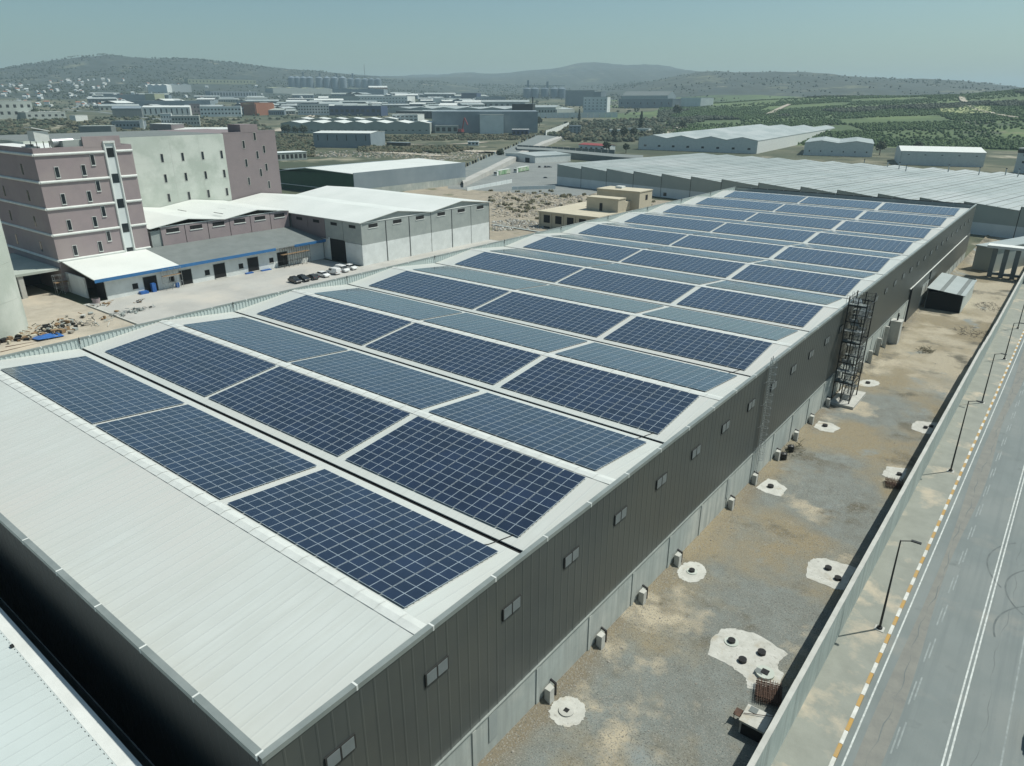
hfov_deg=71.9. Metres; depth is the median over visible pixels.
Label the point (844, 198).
solar array
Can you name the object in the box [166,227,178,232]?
window
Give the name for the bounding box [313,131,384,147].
blue grey hangar
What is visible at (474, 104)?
shed
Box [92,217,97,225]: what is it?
window pane
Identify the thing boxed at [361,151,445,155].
dirt track
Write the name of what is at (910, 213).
solar array
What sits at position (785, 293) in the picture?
solar array
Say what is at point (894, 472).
concrete pad
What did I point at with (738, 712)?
rusty plate
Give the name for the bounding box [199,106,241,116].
windowed block
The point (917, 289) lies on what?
sliding door
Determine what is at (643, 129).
white row
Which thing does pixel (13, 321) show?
concrete silo
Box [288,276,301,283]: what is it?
parked car
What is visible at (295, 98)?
shed
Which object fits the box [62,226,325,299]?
loading dock
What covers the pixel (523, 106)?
dark hall
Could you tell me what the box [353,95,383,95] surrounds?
shed
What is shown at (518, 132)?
sheds below chimney
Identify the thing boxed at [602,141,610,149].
tree
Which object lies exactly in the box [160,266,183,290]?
scaffold
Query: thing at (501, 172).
parked lorry
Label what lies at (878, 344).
concrete post
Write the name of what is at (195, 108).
brown block
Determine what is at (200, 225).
window
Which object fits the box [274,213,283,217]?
window
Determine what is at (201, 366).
solar array
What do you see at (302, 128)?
tree
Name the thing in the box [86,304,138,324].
apron kerb
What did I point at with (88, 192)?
window pane
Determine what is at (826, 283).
solar array
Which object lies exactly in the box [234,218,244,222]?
window
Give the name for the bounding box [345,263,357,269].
parked car
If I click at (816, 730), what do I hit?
pavement
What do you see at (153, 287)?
blue container
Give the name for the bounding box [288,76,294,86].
grain silo
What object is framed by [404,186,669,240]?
rubble lot
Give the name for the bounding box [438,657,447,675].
window pane
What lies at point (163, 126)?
sign building
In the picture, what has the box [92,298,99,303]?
plastic tub
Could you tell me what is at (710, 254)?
solar array
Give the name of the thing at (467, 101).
shed
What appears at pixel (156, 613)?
warehouse
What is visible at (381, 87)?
kiosk house
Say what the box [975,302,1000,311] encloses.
brush heap
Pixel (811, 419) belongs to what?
splash block
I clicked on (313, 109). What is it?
office block
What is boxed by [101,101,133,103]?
shed
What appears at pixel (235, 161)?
concrete block
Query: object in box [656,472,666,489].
window frame
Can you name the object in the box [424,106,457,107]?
shed
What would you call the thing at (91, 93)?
shed
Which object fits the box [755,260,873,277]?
solar array
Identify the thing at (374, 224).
window
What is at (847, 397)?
stair tower
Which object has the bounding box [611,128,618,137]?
tree
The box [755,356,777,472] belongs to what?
caged ladder
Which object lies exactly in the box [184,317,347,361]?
solar array
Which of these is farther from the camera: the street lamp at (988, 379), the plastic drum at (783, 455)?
the street lamp at (988, 379)
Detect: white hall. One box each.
[230,186,489,265]
[433,98,444,103]
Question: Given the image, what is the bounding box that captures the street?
[61,109,160,119]
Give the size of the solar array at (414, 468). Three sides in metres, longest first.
20.540 x 9.576 x 0.120 m
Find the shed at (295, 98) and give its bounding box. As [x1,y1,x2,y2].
[287,98,303,99]
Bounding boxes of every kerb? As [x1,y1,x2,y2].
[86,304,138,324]
[828,330,1023,765]
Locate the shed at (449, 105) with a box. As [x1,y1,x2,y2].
[439,104,459,105]
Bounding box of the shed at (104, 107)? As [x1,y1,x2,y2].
[97,104,139,110]
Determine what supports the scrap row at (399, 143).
on the ground at (588, 75)
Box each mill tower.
[583,97,610,111]
[594,92,605,96]
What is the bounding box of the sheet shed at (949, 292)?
[924,273,976,313]
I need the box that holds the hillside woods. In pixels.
[0,53,1014,119]
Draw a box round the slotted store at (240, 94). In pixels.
[205,91,256,97]
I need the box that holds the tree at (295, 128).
[292,126,298,134]
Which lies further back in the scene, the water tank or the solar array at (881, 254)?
the water tank
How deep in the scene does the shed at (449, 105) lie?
1893.41 m
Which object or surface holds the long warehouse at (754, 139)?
on the ground at (588, 75)
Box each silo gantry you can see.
[289,72,336,76]
[348,73,379,78]
[525,80,564,87]
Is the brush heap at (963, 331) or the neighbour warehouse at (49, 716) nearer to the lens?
the neighbour warehouse at (49, 716)
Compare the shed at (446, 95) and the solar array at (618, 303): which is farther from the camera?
the shed at (446, 95)
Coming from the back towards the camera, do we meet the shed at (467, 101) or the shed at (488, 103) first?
the shed at (467, 101)
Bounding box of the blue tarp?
[32,333,63,339]
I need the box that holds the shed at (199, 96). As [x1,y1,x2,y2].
[194,95,220,98]
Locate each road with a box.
[465,135,557,176]
[516,146,642,160]
[834,334,1023,765]
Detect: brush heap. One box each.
[784,437,804,459]
[916,346,936,353]
[954,326,990,338]
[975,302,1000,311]
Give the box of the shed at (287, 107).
[274,106,295,108]
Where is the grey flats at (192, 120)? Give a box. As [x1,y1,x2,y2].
[171,116,200,125]
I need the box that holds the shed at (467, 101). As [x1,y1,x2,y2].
[455,101,480,102]
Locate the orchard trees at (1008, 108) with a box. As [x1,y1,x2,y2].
[655,88,1023,149]
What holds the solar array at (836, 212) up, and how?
on the warehouse at (156, 613)
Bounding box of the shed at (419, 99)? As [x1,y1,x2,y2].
[418,98,432,101]
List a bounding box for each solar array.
[1,356,183,423]
[96,404,316,498]
[105,327,275,395]
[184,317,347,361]
[208,366,409,455]
[228,469,497,607]
[257,295,410,344]
[291,350,479,408]
[315,288,461,319]
[346,416,585,536]
[366,323,540,383]
[369,271,508,308]
[413,266,546,289]
[423,313,586,351]
[429,392,645,469]
[456,252,582,281]
[476,292,629,336]
[490,248,611,266]
[501,357,698,433]
[520,285,663,312]
[524,237,640,260]
[553,234,663,248]
[555,342,736,391]
[558,268,695,302]
[579,224,685,244]
[592,263,719,284]
[602,223,705,233]
[604,316,771,369]
[621,250,744,276]
[624,214,723,230]
[643,307,797,340]
[644,213,739,221]
[648,247,764,262]
[664,205,756,219]
[672,235,783,257]
[677,287,823,326]
[686,205,768,211]
[693,233,799,244]
[696,198,782,210]
[706,280,841,304]
[711,197,794,203]
[712,223,815,241]
[724,191,805,202]
[730,221,827,230]
[732,264,860,294]
[744,191,804,195]
[747,213,841,228]
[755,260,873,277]
[762,212,851,219]
[775,204,862,217]
[775,247,889,271]
[792,244,899,257]
[795,204,867,209]
[800,197,881,208]
[809,233,912,252]
[810,196,883,201]
[823,231,921,240]
[836,221,930,237]
[849,219,937,227]
[859,211,946,225]
[869,210,952,216]
[879,203,959,215]
[889,202,962,207]
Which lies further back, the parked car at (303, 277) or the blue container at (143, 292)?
the parked car at (303, 277)
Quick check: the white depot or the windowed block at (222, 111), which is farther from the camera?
the windowed block at (222, 111)
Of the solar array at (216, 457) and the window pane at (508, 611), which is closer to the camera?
the window pane at (508, 611)
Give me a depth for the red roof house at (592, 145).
735.97 m
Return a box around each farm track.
[766,104,790,113]
[959,97,1016,116]
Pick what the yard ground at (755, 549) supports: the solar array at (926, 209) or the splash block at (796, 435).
the splash block at (796, 435)
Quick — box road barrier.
[465,133,538,166]
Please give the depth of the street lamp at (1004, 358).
135.64 m
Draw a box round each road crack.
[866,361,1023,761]
[971,541,1022,765]
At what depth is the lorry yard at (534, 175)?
456.33 m
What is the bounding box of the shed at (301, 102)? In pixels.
[287,101,317,103]
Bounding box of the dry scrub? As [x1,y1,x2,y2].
[488,189,655,218]
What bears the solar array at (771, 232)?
on the warehouse at (156, 613)
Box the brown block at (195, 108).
[189,104,200,114]
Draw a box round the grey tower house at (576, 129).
[569,125,580,133]
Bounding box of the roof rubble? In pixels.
[21,144,39,147]
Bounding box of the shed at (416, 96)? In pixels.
[395,94,418,98]
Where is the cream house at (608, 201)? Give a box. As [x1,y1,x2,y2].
[538,185,652,228]
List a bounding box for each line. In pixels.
[841,340,1023,765]
[941,467,1023,765]
[946,478,1023,765]
[1000,638,1023,765]
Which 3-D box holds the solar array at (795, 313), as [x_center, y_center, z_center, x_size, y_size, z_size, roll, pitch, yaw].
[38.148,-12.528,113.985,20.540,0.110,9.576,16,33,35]
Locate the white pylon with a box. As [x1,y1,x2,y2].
[139,119,144,128]
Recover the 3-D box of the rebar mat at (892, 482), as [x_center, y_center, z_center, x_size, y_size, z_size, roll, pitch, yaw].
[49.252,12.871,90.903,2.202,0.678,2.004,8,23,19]
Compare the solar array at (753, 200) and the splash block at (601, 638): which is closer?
the splash block at (601, 638)
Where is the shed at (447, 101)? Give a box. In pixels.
[441,100,481,102]
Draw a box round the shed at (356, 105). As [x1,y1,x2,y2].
[343,104,366,105]
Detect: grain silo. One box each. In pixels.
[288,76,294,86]
[294,76,300,87]
[300,76,306,87]
[306,76,313,87]
[315,76,323,87]
[323,76,331,88]
[331,76,338,88]
[339,76,346,88]
[347,78,354,85]
[355,78,361,86]
[362,78,368,87]
[368,78,374,85]
[375,78,381,85]
[523,87,530,97]
[531,87,538,97]
[541,87,548,97]
[550,87,557,97]
[558,87,565,97]
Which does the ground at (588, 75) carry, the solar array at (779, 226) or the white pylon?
the white pylon
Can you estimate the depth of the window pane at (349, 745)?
39.57 m
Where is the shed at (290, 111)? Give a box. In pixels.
[286,109,294,113]
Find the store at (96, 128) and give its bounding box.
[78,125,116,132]
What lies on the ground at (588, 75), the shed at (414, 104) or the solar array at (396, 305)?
the shed at (414, 104)
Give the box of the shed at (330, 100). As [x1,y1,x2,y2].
[314,99,342,101]
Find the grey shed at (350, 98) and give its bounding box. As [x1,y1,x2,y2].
[328,96,358,100]
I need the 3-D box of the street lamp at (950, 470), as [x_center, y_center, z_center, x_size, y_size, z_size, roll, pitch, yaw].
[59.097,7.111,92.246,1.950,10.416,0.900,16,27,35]
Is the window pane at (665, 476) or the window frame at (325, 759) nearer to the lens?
the window frame at (325, 759)
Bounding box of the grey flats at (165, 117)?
[160,113,171,122]
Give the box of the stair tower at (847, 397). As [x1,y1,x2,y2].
[830,290,876,409]
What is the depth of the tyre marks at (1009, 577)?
71.96 m
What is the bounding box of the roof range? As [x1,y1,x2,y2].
[388,106,574,112]
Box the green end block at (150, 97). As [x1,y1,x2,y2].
[145,94,164,100]
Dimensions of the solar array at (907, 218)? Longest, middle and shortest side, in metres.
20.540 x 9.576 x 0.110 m
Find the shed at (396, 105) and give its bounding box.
[382,104,408,107]
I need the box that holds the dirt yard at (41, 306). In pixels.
[0,285,134,355]
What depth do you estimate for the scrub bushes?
1003.13 m
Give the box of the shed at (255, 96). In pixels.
[246,96,264,97]
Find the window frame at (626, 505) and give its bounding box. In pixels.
[614,505,627,525]
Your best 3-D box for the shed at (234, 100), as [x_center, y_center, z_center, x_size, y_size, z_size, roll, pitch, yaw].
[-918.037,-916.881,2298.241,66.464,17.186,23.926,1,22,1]
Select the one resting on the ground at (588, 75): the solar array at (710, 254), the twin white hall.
the twin white hall
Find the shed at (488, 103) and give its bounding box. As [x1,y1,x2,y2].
[481,100,529,106]
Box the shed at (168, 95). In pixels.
[140,93,171,98]
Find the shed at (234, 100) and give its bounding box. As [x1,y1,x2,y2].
[218,98,240,102]
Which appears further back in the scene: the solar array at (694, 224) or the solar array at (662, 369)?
the solar array at (694, 224)
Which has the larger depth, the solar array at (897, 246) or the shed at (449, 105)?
the shed at (449, 105)
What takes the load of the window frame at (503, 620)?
in the warehouse at (156, 613)
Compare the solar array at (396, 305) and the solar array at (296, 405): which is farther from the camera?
the solar array at (396, 305)
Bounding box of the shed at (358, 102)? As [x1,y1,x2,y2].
[339,101,377,103]
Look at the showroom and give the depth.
1480.73 m
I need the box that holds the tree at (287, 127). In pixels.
[283,124,290,133]
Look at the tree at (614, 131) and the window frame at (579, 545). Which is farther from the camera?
the tree at (614, 131)
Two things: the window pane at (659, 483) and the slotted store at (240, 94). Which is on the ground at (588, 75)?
the slotted store at (240, 94)
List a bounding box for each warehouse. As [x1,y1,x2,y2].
[0,187,976,765]
[0,608,141,765]
[103,94,145,100]
[638,124,833,153]
[803,136,873,156]
[894,146,986,166]
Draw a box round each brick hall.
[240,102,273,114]
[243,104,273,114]
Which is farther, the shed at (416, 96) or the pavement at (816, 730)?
the shed at (416, 96)
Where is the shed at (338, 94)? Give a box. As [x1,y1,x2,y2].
[331,93,352,95]
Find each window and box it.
[132,283,138,288]
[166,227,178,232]
[190,224,201,229]
[212,221,223,225]
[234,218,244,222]
[255,216,264,219]
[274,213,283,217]
[368,223,377,227]
[393,219,401,223]
[416,215,423,219]
[544,215,549,222]
[555,216,561,223]
[567,217,573,224]
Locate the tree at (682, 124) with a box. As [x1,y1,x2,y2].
[679,121,686,128]
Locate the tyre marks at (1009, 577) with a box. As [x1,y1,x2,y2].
[1004,570,1023,614]
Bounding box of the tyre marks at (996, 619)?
[993,606,1023,636]
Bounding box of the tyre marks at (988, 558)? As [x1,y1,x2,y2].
[986,543,1015,586]
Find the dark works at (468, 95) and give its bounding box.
[461,93,480,99]
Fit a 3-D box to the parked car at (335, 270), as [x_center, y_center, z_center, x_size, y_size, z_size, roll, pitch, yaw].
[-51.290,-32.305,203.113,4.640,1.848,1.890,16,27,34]
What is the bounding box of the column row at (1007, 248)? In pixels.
[987,243,1023,279]
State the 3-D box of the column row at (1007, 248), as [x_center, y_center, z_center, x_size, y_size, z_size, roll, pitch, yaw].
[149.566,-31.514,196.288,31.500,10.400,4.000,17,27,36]
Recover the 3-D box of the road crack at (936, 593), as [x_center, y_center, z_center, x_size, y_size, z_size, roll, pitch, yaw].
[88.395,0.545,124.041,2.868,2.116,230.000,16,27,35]
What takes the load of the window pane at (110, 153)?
in the lilac tower at (71, 200)
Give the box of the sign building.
[150,123,183,129]
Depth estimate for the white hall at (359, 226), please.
230.50 m
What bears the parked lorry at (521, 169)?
on the lorry yard at (534, 175)
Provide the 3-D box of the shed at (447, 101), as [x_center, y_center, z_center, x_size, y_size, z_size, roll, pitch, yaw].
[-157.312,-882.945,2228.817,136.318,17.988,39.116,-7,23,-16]
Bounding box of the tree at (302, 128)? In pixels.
[299,125,307,134]
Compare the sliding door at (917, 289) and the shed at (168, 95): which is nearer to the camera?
the sliding door at (917, 289)
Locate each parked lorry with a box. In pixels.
[494,168,509,175]
[514,166,528,172]
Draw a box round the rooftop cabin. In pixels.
[24,127,50,147]
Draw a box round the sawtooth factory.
[557,153,1023,238]
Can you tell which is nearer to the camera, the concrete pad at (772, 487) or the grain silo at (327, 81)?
the concrete pad at (772, 487)
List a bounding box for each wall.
[467,179,511,190]
[492,224,539,231]
[512,185,554,189]
[517,145,614,153]
[538,112,617,117]
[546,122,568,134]
[747,272,1023,765]
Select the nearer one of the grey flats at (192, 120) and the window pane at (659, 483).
the window pane at (659, 483)
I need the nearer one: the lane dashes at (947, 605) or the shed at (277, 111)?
the lane dashes at (947, 605)
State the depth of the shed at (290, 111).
1609.04 m
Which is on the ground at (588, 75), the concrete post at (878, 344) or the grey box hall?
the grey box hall
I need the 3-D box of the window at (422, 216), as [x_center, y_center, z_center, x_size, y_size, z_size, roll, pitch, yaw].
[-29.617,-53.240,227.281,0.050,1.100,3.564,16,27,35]
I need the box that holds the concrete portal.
[10,253,58,298]
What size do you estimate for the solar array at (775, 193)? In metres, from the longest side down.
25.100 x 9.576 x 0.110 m
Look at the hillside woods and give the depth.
3111.95 m
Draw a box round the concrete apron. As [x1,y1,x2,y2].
[83,240,496,323]
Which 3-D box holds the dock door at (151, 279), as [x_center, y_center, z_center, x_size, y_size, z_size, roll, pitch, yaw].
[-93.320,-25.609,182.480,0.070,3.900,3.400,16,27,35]
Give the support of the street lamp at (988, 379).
on the pavement at (816, 730)
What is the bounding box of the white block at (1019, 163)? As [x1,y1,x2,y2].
[1013,148,1023,172]
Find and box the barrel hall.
[111,106,143,116]
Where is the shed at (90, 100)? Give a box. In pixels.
[86,97,115,103]
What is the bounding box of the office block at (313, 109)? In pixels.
[297,104,333,114]
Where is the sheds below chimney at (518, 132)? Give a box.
[512,129,528,135]
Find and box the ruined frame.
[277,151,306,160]
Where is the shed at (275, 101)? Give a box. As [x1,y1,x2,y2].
[246,99,280,103]
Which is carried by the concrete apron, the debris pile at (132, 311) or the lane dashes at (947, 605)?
the debris pile at (132, 311)
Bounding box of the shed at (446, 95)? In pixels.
[423,93,455,97]
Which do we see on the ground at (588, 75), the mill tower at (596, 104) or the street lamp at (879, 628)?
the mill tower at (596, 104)
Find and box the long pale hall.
[618,99,680,107]
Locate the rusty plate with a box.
[733,707,743,716]
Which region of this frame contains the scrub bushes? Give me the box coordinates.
[0,117,704,156]
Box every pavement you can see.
[462,136,561,186]
[771,281,1023,765]
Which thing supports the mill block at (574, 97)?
on the ground at (588, 75)
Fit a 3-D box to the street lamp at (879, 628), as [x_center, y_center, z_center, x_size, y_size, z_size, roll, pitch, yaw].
[34.705,18.424,63.691,1.950,9.917,0.900,16,27,35]
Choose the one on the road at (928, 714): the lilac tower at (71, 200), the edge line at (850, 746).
the edge line at (850, 746)
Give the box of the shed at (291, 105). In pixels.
[280,104,296,108]
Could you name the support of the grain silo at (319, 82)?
on the ground at (588, 75)
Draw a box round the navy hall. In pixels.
[329,106,387,115]
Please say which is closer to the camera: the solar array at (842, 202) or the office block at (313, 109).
the solar array at (842, 202)
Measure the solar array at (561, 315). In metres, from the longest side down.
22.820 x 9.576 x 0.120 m
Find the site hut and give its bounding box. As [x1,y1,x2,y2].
[69,115,87,120]
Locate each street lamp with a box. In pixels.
[874,540,921,632]
[947,400,982,472]
[979,353,1006,403]
[1001,322,1023,359]
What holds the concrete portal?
on the dirt yard at (41, 306)
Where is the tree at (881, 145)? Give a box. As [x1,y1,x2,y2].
[875,141,886,154]
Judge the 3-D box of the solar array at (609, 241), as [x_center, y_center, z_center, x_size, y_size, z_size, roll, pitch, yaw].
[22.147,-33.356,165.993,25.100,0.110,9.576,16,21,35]
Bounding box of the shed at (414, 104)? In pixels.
[409,103,426,106]
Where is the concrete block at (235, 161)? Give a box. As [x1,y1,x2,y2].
[0,124,281,207]
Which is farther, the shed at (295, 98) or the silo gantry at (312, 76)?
the silo gantry at (312, 76)
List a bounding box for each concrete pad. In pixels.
[548,696,585,727]
[677,562,705,582]
[708,628,787,688]
[756,479,786,495]
[806,558,856,589]
[814,421,840,432]
[859,380,879,386]
[882,466,906,480]
[911,421,936,433]
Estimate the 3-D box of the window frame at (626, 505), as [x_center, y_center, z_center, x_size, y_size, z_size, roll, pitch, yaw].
[9.493,11.564,61.650,0.070,1.060,2.100,16,27,35]
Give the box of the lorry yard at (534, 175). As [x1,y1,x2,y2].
[448,161,596,195]
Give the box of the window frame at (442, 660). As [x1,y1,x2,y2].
[425,655,448,687]
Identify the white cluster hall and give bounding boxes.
[147,84,171,92]
[167,83,191,91]
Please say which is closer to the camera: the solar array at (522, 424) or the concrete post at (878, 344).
the solar array at (522, 424)
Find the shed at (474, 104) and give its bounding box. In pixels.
[458,103,484,106]
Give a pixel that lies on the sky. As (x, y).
(978, 41)
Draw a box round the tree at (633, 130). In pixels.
[630,127,637,134]
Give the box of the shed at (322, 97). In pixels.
[318,96,328,98]
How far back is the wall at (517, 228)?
278.63 m
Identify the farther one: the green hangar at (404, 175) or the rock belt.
the rock belt
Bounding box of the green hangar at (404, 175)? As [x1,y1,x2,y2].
[279,158,465,191]
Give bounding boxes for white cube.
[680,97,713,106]
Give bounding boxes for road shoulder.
[852,350,1023,765]
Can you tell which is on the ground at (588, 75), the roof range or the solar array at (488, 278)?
the roof range
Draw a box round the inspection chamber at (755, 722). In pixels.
[733,704,773,742]
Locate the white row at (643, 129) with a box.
[628,128,650,131]
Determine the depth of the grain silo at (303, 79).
3321.50 m
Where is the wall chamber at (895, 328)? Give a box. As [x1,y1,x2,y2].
[887,313,903,343]
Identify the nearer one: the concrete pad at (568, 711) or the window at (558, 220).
the concrete pad at (568, 711)
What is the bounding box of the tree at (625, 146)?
[623,143,629,149]
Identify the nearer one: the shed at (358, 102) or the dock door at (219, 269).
the dock door at (219, 269)
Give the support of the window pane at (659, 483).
in the warehouse at (156, 613)
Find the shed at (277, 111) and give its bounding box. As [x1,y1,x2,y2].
[268,108,285,114]
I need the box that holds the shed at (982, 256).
[972,236,1023,271]
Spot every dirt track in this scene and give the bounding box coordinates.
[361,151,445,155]
[463,150,497,152]
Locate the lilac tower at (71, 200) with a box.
[0,135,150,291]
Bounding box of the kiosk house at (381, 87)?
[368,86,386,88]
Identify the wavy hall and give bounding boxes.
[281,120,432,133]
[292,117,398,121]
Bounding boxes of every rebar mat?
[754,677,782,707]
[885,477,903,489]
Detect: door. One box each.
[143,275,158,291]
[179,269,192,284]
[213,263,225,278]
[247,257,258,271]
[277,251,287,265]
[330,238,346,262]
[488,709,497,742]
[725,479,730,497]
[906,277,924,320]
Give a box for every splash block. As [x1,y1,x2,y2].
[544,678,556,704]
[596,627,606,649]
[638,584,647,604]
[674,549,682,567]
[728,495,735,510]
[751,471,758,485]
[774,447,780,460]
[793,429,798,441]
[809,413,814,424]
[825,396,830,407]
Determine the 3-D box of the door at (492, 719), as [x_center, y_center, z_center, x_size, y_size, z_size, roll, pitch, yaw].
[-1.398,25.266,52.113,0.060,2.550,0.950,16,27,35]
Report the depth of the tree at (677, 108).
1376.63 m
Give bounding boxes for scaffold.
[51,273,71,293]
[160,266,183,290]
[280,244,310,267]
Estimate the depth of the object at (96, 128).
970.40 m
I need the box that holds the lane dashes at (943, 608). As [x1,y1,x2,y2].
[890,383,1023,753]
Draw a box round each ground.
[0,55,1023,761]
[477,235,1023,765]
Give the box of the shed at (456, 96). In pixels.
[452,95,485,98]
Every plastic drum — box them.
[780,452,786,459]
[787,444,794,452]
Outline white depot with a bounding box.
[505,151,570,162]
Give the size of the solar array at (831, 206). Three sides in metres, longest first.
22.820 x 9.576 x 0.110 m
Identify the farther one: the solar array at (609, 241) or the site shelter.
the site shelter
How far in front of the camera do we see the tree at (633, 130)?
955.39 m
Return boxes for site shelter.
[467,141,478,145]
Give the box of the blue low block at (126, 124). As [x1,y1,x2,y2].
[111,121,146,128]
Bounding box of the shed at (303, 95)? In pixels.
[292,94,313,97]
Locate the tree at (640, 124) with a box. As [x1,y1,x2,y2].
[638,111,643,127]
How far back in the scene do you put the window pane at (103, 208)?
184.34 m
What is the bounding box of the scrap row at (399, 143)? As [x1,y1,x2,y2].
[386,142,410,145]
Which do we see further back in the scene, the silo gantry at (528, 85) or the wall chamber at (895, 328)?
the silo gantry at (528, 85)
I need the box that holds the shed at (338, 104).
[318,103,356,105]
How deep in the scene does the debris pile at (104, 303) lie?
169.88 m
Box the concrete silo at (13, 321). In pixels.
[0,220,28,338]
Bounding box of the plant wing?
[396,110,431,118]
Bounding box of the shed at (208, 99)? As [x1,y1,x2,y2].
[196,98,217,103]
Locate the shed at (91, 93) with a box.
[90,92,119,95]
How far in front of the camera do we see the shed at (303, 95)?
2613.78 m
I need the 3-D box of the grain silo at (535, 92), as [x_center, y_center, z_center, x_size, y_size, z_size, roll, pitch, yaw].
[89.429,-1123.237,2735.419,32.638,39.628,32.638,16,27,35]
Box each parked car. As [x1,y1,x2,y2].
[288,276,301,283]
[297,274,310,281]
[306,273,318,279]
[315,271,330,277]
[326,267,340,274]
[335,264,349,272]
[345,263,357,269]
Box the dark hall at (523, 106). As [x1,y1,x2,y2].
[512,104,534,109]
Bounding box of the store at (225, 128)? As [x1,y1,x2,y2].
[174,127,227,129]
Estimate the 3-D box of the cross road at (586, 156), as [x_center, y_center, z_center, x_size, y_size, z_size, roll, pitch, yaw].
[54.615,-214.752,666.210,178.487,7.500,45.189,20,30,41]
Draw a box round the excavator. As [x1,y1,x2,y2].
[457,117,467,133]
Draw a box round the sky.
[0,0,1023,87]
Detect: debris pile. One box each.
[0,323,65,343]
[12,310,124,340]
[91,300,112,306]
[107,305,155,316]
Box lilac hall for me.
[143,199,289,247]
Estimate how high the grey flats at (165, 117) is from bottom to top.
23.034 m
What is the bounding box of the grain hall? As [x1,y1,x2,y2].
[622,91,675,98]
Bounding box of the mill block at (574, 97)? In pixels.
[565,90,597,105]
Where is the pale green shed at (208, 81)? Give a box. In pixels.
[184,79,255,84]
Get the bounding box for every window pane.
[54,167,59,176]
[61,194,65,203]
[67,220,71,229]
[73,245,77,254]
[81,165,86,174]
[87,191,91,200]
[90,155,95,164]
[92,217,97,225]
[96,181,100,190]
[98,242,102,250]
[101,207,105,215]
[106,148,114,156]
[106,231,110,240]
[112,173,119,182]
[117,199,124,207]
[122,223,129,232]
[327,748,340,765]
[342,736,354,757]
[427,667,436,685]
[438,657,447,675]
[504,604,511,619]
[513,596,520,611]
[565,553,571,567]
[573,547,578,560]
[615,512,620,524]
[621,507,626,519]
[657,478,661,488]
[662,473,666,484]
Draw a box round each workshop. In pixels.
[0,101,32,118]
[18,111,65,118]
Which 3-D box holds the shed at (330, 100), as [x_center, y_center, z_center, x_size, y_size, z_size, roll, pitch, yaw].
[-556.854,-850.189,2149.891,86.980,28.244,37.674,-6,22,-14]
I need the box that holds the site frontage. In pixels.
[435,125,457,132]
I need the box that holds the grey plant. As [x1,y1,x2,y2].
[432,110,537,132]
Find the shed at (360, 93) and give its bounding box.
[352,92,371,95]
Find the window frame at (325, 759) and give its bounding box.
[324,733,356,765]
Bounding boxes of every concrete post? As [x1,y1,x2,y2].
[867,350,872,363]
[874,338,881,355]
[882,326,889,347]
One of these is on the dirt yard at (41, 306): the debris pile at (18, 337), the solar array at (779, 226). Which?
the debris pile at (18, 337)
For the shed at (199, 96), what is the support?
on the ground at (588, 75)
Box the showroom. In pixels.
[142,105,191,114]
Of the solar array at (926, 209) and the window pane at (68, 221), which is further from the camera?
the solar array at (926, 209)
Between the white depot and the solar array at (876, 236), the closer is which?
the solar array at (876, 236)
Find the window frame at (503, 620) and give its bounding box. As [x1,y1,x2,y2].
[502,594,520,621]
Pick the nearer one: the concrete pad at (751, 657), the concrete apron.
the concrete pad at (751, 657)
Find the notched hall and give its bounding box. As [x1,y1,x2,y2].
[359,96,414,103]
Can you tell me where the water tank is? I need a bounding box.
[49,137,73,147]
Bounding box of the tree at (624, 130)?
[620,126,628,134]
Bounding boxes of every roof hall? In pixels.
[129,101,214,105]
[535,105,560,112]
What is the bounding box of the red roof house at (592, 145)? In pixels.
[578,143,615,151]
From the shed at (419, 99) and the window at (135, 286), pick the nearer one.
the window at (135, 286)
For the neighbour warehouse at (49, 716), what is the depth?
43.01 m
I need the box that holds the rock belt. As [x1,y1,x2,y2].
[315,150,486,160]
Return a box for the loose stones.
[497,310,989,765]
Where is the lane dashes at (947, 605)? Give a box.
[896,390,1023,748]
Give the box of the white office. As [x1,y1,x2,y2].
[392,114,423,121]
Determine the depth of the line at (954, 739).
64.39 m
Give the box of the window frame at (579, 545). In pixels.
[564,545,579,568]
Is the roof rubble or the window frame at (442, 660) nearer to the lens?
the window frame at (442, 660)
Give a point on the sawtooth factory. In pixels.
(997, 198)
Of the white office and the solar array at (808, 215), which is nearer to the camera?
the solar array at (808, 215)
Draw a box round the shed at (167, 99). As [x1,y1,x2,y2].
[153,99,184,100]
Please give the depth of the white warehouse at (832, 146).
679.79 m
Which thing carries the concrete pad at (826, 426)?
on the yard ground at (755, 549)
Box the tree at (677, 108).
[673,104,681,115]
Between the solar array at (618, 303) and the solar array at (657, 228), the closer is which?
the solar array at (618, 303)
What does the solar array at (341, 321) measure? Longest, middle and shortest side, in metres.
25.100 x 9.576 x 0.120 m
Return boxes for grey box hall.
[480,114,503,133]
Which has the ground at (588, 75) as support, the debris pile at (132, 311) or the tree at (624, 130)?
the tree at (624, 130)
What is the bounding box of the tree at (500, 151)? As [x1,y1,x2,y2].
[496,148,504,154]
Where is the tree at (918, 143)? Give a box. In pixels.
[913,141,922,145]
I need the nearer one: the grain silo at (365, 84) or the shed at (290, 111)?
the shed at (290, 111)
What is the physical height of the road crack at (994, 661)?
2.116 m
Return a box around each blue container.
[139,290,148,294]
[150,283,156,291]
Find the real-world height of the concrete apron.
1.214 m

